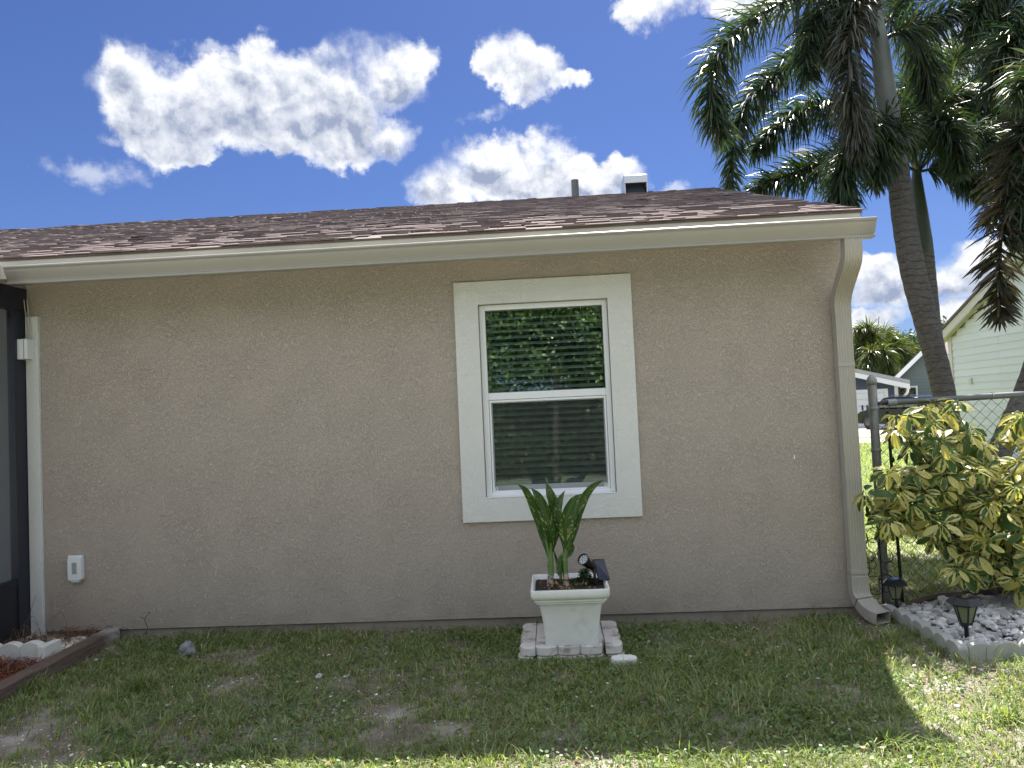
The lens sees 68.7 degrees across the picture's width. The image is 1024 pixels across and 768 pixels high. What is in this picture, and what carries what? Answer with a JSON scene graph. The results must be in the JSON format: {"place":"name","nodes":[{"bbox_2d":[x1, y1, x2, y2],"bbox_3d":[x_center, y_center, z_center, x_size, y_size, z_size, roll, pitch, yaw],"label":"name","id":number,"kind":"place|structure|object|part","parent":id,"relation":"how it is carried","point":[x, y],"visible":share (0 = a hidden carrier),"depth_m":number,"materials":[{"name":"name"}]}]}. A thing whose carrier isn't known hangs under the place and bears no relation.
{"place":"outdoors","nodes":[
{"label":"outdoors","id":0,"kind":"place"},
{"bbox_2d":[0,531,1023,767],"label":"ground","id":1,"kind":"structure","parent":0,"point":[10,742],"depth_m":3.65,"materials":[{"name":"green plant"}]},
{"bbox_2d":[0,641,22,662],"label":"edging block","id":2,"kind":"object","parent":1,"relation":"on","point":[11,649],"depth_m":4.62,"materials":[{"name":"grey concrete"}]},
{"bbox_2d":[20,640,44,663],"bbox_3d":[-2.962,1.685,4.637,0.135,0.190,0.055,-3,-2,3],"label":"edging block","id":3,"kind":"object","parent":1,"relation":"on","point":[28,649],"depth_m":4.61,"materials":[{"name":"grey concrete"}]},
{"bbox_2d":[16,667,64,693],"bbox_3d":[-2.678,1.660,4.229,0.308,0.123,0.259,-4,-3,38],"label":"grass tuft","id":4,"kind":"object","parent":1,"relation":"on","point":[32,684],"visible":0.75,"depth_m":4.21,"materials":[{"name":"green plant"}]},
{"bbox_2d":[37,639,60,661],"bbox_3d":[-2.867,1.690,4.646,0.048,0.172,0.160,-3,-2,3],"label":"edging block","id":5,"kind":"object","parent":1,"relation":"on","point":[53,646],"depth_m":4.62,"materials":[{"name":"grey concrete"}]},
{"bbox_2d":[0,627,119,702],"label":"landscape timber","id":6,"kind":"object","parent":1,"relation":"on","point":[70,655],"visible":0.77,"depth_m":4.51,"materials":[{"name":"brown wood"}]},
{"bbox_2d":[0,595,123,680],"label":"bed soil","id":7,"kind":"structure","parent":1,"relation":"on","point":[69,640],"depth_m":4.96,"materials":[{"name":"brown soil"},{"name":"soil"}]},
{"bbox_2d":[1,660,27,677],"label":"grass tuft","id":8,"kind":"object","parent":7,"relation":"on","point":[12,670],"visible":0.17,"depth_m":4.40,"materials":[{"name":"brown plant"}]},
{"bbox_2d":[77,681,139,707],"bbox_3d":[-2.153,1.642,3.990,0.272,0.092,0.263,-3,-2,3],"label":"grass tuft","id":9,"kind":"object","parent":1,"relation":"on","point":[108,695],"visible":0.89,"depth_m":3.99,"materials":[{"name":"green plant"}]},
{"bbox_2d":[112,665,163,693],"bbox_3d":[-2.082,1.635,4.160,0.345,0.114,0.317,-3,-2,3],"label":"grass tuft","id":10,"kind":"object","parent":1,"relation":"on","point":[138,681],"visible":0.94,"depth_m":4.15,"materials":[{"name":"green plant"}]},
{"bbox_2d":[178,641,195,657],"bbox_3d":[-2.034,1.667,4.706,0.106,0.116,0.073,20,0,-23],"label":"rock","id":11,"kind":"object","parent":1,"relation":"on","point":[186,648],"visible":0.95,"depth_m":4.68,"materials":[{"name":"grey stone"}]},
{"bbox_2d":[0,173,889,643],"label":"house","id":12,"kind":"structure","parent":1,"relation":"on","point":[360,419],"depth_m":5.11,"materials":[{"name":"beige paint"}]},
{"bbox_2d":[121,612,149,635],"bbox_3d":[-2.595,1.648,5.129,0.253,0.174,0.016,-3,-2,3],"label":"vine twig","id":13,"kind":"object","parent":12,"relation":"attached to","point":[145,622],"visible":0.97,"depth_m":5.12,"materials":[{"name":"plant"}]},
{"bbox_2d":[453,273,642,522],"bbox_3d":[0.239,0.098,5.128,1.200,1.626,0.172,-3,-2,3],"label":"window","id":14,"kind":"structure","parent":12,"relation":"in","point":[504,501],"depth_m":5.08,"materials":[{"name":"paint"}]},
{"bbox_2d":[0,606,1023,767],"bbox_3d":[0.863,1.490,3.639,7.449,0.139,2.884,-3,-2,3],"label":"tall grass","id":15,"kind":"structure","parent":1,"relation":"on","point":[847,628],"depth_m":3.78,"materials":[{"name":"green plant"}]},
{"bbox_2d":[0,610,1023,767],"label":"clover","id":16,"kind":"object","parent":1,"relation":"on","point":[786,716],"visible":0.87,"depth_m":3.61,"materials":[{"name":"green plant"}]},
{"bbox_2d":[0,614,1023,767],"bbox_3d":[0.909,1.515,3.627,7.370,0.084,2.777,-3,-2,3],"label":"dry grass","id":17,"kind":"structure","parent":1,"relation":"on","point":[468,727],"depth_m":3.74,"materials":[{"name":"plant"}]},
{"bbox_2d":[0,615,1023,767],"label":"shell grit","id":18,"kind":"object","parent":1,"relation":"on","point":[955,706],"visible":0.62,"depth_m":3.73,"materials":[{"name":"white stone"}]},
{"bbox_2d":[25,637,1020,767],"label":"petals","id":19,"kind":"object","parent":1,"relation":"on","point":[611,716],"visible":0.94,"depth_m":3.51,"materials":[{"name":"white plant"}]},
{"bbox_2d":[518,634,533,661],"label":"edging block","id":20,"kind":"object","parent":1,"relation":"on","point":[520,655],"depth_m":4.37,"materials":[{"name":"paint"}]},
{"bbox_2d":[520,623,536,656],"bbox_3d":[0.104,1.567,4.607,0.090,0.050,0.520,-3,-2,3],"label":"edging block","id":21,"kind":"object","parent":20,"relation":"on","point":[528,641],"depth_m":4.51,"materials":[{"name":"paint"}]},
{"bbox_2d":[106,635,1005,744],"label":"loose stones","id":22,"kind":"object","parent":1,"relation":"on","point":[346,676],"visible":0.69,"depth_m":4.19,"materials":[{"name":"grey stone"}]},
{"bbox_2d":[536,623,603,652],"bbox_3d":[0.357,1.583,4.652,0.402,0.099,0.380,-3,-2,3],"label":"paving block","id":23,"kind":"object","parent":1,"relation":"on","point":[540,633],"depth_m":4.60,"materials":[{"name":"paint"}]},
{"bbox_2d":[530,572,609,645],"bbox_3d":[0.353,1.359,4.523,0.457,0.335,0.457,-3,-2,3],"label":"planter pot","id":24,"kind":"object","parent":23,"relation":"on","point":[571,616],"visible":0.81,"depth_m":4.36,"materials":[{"name":"stone"}]},
{"bbox_2d":[518,480,603,587],"bbox_3d":[0.314,0.919,4.530,0.527,0.656,0.137,-3,-2,3],"label":"dumb cane","id":25,"kind":"object","parent":24,"relation":"in","point":[553,522],"visible":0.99,"depth_m":4.53,"materials":[{"name":"green plant"}]},
{"bbox_2d":[540,577,594,589],"bbox_3d":[0.335,1.210,4.517,0.335,0.056,0.366,-3,-2,3],"label":"soil debris","id":26,"kind":"object","parent":24,"relation":"in","point":[557,583],"visible":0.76,"depth_m":4.51,"materials":[{"name":"brown plant"}]},
{"bbox_2d":[569,568,607,586],"bbox_3d":[0.467,1.197,4.565,0.244,0.166,0.180,-3,-2,3],"label":"herb plant","id":27,"kind":"object","parent":24,"relation":"in","point":[584,574],"visible":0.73,"depth_m":4.57,"materials":[{"name":"green plant"}]},
{"bbox_2d":[578,553,609,585],"bbox_3d":[0.489,1.125,4.498,0.211,0.233,0.089,-1,-3,-32],"label":"solar spotlight","id":28,"kind":"object","parent":24,"relation":"in","point":[598,567],"visible":0.98,"depth_m":4.50,"materials":[{"name":"black plastic"}]},
{"bbox_2d":[537,653,603,659],"bbox_3d":[0.342,1.602,4.390,0.390,0.050,0.130,-3,-2,2],"label":"edging block","id":29,"kind":"object","parent":1,"relation":"on","point":[574,657],"depth_m":4.34,"materials":[{"name":"paint"}]},
{"bbox_2d":[536,640,602,655],"bbox_3d":[0.334,1.548,4.396,0.390,0.050,0.130,-3,-2,3],"label":"edging block","id":30,"kind":"object","parent":29,"relation":"on","point":[542,647],"depth_m":4.34,"materials":[{"name":"paint"}]},
{"bbox_2d":[611,654,636,666],"bbox_3d":[0.628,1.556,4.204,0.146,0.052,0.093,-3,-2,3],"label":"stone piece","id":31,"kind":"object","parent":1,"relation":"on","point":[620,658],"visible":0.61,"depth_m":4.17,"materials":[{"name":"white stone"}]},
{"bbox_2d":[722,615,1023,686],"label":"leaf litter","id":32,"kind":"object","parent":1,"relation":"on","point":[826,673],"visible":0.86,"depth_m":3.97,"materials":[{"name":"brown plant"}]},
{"bbox_2d":[881,604,896,618],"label":"edging block","id":33,"kind":"object","parent":1,"relation":"on","point":[890,607],"depth_m":4.78,"materials":[{"name":"grey concrete"}]},
{"bbox_2d":[865,411,916,603],"bbox_3d":[2.531,0.856,5.136,0.457,1.335,0.066,-3,-2,3],"label":"wire trellis","id":34,"kind":"object","parent":1,"relation":"on","point":[891,459],"visible":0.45,"depth_m":5.11,"materials":[{"name":"black metal"}]},
{"bbox_2d":[842,715,947,756],"bbox_3d":[1.554,1.428,3.071,0.345,0.115,0.328,-2,-2,-10],"label":"grass tuft","id":35,"kind":"object","parent":1,"relation":"on","point":[890,738],"visible":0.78,"depth_m":3.08,"materials":[{"name":"green plant"}]},
{"bbox_2d":[896,329,919,349],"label":"broadleaf tree","id":36,"kind":"object","parent":1,"relation":"on","point":[910,336],"visible":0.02,"depth_m":82.81,"materials":[{"name":"green plant"}]},
{"bbox_2d":[908,315,947,350],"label":"broadleaf tree","id":37,"kind":"object","parent":1,"relation":"on","point":[914,340],"visible":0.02,"depth_m":76.47,"materials":[{"name":"green plant"}]},
{"bbox_2d":[893,608,968,660],"bbox_3d":[2.423,1.473,4.366,0.055,0.152,0.768,-3,-2,3],"label":"edging block","id":38,"kind":"object","parent":1,"relation":"on","point":[906,617],"depth_m":4.27,"materials":[{"name":"grey concrete"}]},
{"bbox_2d":[895,723,974,758],"bbox_3d":[1.695,1.433,3.030,0.308,0.090,0.297,-3,-2,3],"label":"grass tuft","id":39,"kind":"object","parent":1,"relation":"on","point":[926,738],"visible":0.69,"depth_m":3.01,"materials":[{"name":"green plant"}]},
{"bbox_2d":[866,375,1023,603],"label":"chain link fence","id":40,"kind":"object","parent":1,"relation":"on","point":[873,409],"visible":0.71,"depth_m":5.19,"materials":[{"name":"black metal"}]},
{"bbox_2d":[894,594,1023,643],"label":"stone bed","id":41,"kind":"object","parent":1,"relation":"on","point":[994,619],"visible":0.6,"depth_m":4.54,"materials":[{"name":"stone"}]},
{"bbox_2d":[883,577,907,608],"bbox_3d":[2.480,1.392,4.838,0.163,0.271,0.142,-2,-2,-3],"label":"solar lantern","id":42,"kind":"object","parent":41,"relation":"on","point":[895,585],"visible":0.97,"depth_m":4.81,"materials":[{"name":"black plastic"}]},
{"bbox_2d":[852,398,1023,609],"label":"umbrella shrub","id":43,"kind":"object","parent":41,"relation":"in","point":[987,553],"visible":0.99,"depth_m":4.64,"materials":[{"name":"green plant"}]},
{"bbox_2d":[898,588,997,606],"bbox_3d":[3.640,1.405,5.016,2.175,0.089,0.151,-3,-2,-1],"label":"log edge","id":44,"kind":"object","parent":41,"relation":"on","point":[928,598],"visible":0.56,"depth_m":5.04,"materials":[{"name":"brown wood"}]},
{"bbox_2d":[946,594,983,637],"bbox_3d":[2.568,1.359,4.239,0.190,0.315,0.165,-2,-2,-17],"label":"solar lantern","id":45,"kind":"object","parent":41,"relation":"on","point":[965,607],"visible":0.96,"depth_m":4.21,"materials":[{"name":"black plastic"}]},
{"bbox_2d":[996,593,1015,606],"bbox_3d":[3.242,1.411,4.830,0.212,0.144,0.209,-4,-3,28],"label":"boulder","id":46,"kind":"object","parent":41,"relation":"on","point":[1007,598],"visible":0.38,"depth_m":4.81,"materials":[{"name":"grey stone"}]},
{"bbox_2d":[949,0,1023,543],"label":"palm tree","id":47,"kind":"object","parent":1,"relation":"on","point":[1002,74],"visible":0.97,"depth_m":6.76,"materials":[{"name":"green plant"}]},
{"bbox_2d":[965,639,1023,660],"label":"edging block","id":48,"kind":"object","parent":1,"relation":"on","point":[1009,647],"depth_m":3.98,"materials":[{"name":"grey concrete"}]},
{"bbox_2d":[967,686,1023,730],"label":"grass tuft","id":49,"kind":"object","parent":1,"relation":"on","point":[1008,718],"visible":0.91,"depth_m":3.24,"materials":[{"name":"green plant"}]},
{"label":"edging block","id":50,"kind":"object","parent":1,"relation":"on","visible":0},
{"bbox_2d":[600,621,622,653],"bbox_3d":[0.607,1.544,4.585,0.100,0.050,0.520,-3,-2,3],"label":"edging block","id":51,"kind":"object","parent":50,"relation":"on","point":[612,640],"depth_m":4.48,"materials":[{"name":"paint"}]},
{"bbox_2d":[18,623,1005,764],"bbox_3d":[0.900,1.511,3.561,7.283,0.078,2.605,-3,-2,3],"label":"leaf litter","id":52,"kind":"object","parent":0,"point":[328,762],"visible":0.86,"depth_m":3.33,"materials":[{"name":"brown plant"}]},
{"bbox_2d":[0,0,1023,337],"label":"sky","id":53,"kind":"structure","parent":0,"point":[112,111],"materials":[{"name":"blue"}]},
{"bbox_2d":[859,435,911,438],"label":"verge lawn","id":54,"kind":"structure","parent":0,"point":[870,437],"depth_m":27.08,"materials":[{"name":"green plant"}]},
{"bbox_2d":[855,369,909,426],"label":"garage house","id":55,"kind":"structure","parent":54,"relation":"on","point":[888,386],"depth_m":36.75,"materials":[{"name":"white paint"}]},
{"bbox_2d":[856,392,884,426],"bbox_3d":[17.037,1.318,37.421,2.880,1.692,0.063,-4,-3,28],"label":"garage door","id":56,"kind":"structure","parent":55,"relation":"in","point":[862,398],"depth_m":37.19,"materials":[{"name":"white"}]},
{"bbox_2d":[852,315,919,376],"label":"palm tree","id":57,"kind":"object","parent":54,"relation":"on","point":[874,350],"visible":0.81,"depth_m":62.16,"materials":[{"name":"green plant"}]},
{"bbox_2d":[894,342,948,395],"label":"gabled house","id":58,"kind":"structure","parent":54,"relation":"on","point":[913,370],"depth_m":45.63,"materials":[{"name":"green"}]},
{"bbox_2d":[900,386,917,395],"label":"window","id":59,"kind":"structure","parent":58,"relation":"in","point":[914,389],"depth_m":45.74,"materials":[{"name":"white paint"}]},
{"bbox_2d":[859,436,923,442],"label":"road","id":60,"kind":"structure","parent":0,"point":[868,440],"depth_m":25.19,"materials":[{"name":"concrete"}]},
{"bbox_2d":[858,426,929,436],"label":"driveway","id":61,"kind":"structure","parent":0,"point":[864,432],"depth_m":30.98,"materials":[{"name":"concrete"}]},
{"bbox_2d":[858,394,931,429],"bbox_3d":[17.121,1.220,32.575,2.030,1.494,4.618,-2,-2,-9],"label":"parked car","id":62,"kind":"object","parent":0,"point":[863,417],"visible":0.27,"depth_m":32.27,"materials":[{"name":"paint"}]},
{"bbox_3d":[16.260,0.851,32.955,0.050,0.378,1.010,-2,-2,-9],"label":"side window","id":63,"kind":"part","parent":62,"relation":"part of","materials":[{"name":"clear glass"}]},
{"bbox_2d":[859,440,936,481],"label":"grass","id":64,"kind":"structure","parent":0,"point":[862,458],"depth_m":17.36,"materials":[{"name":"green plant"}]},
{"bbox_2d":[898,388,912,395],"bbox_3d":[19.781,1.142,38.042,1.253,1.852,1.101,-3,-2,3],"label":"bush","id":65,"kind":"object","parent":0,"point":[902,391],"visible":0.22,"depth_m":37.86,"materials":[{"name":"green plant"}]},
{"bbox_2d":[860,442,1020,534],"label":"back lawn","id":66,"kind":"structure","parent":0,"point":[863,475],"depth_m":15.44,"materials":[{"name":"green plant"}]},
{"bbox_2d":[675,0,1023,504],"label":"palm tree","id":67,"kind":"object","parent":66,"relation":"on","point":[831,35],"visible":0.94,"depth_m":7.77,"materials":[{"name":"green plant"}]},
{"bbox_2d":[740,24,1022,460],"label":"palm tree","id":68,"kind":"object","parent":66,"relation":"on","point":[952,141],"visible":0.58,"depth_m":8.75,"materials":[{"name":"green plant"}]},
{"bbox_2d":[942,250,1023,471],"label":"neighbour house","id":69,"kind":"structure","parent":66,"relation":"on","point":[985,360],"depth_m":13.12,"materials":[{"name":"green"}]},
{"bbox_2d":[862,477,1023,605],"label":"back grass","id":70,"kind":"structure","parent":0,"point":[913,580],"depth_m":6.21,"materials":[{"name":"green plant"}]}
]}

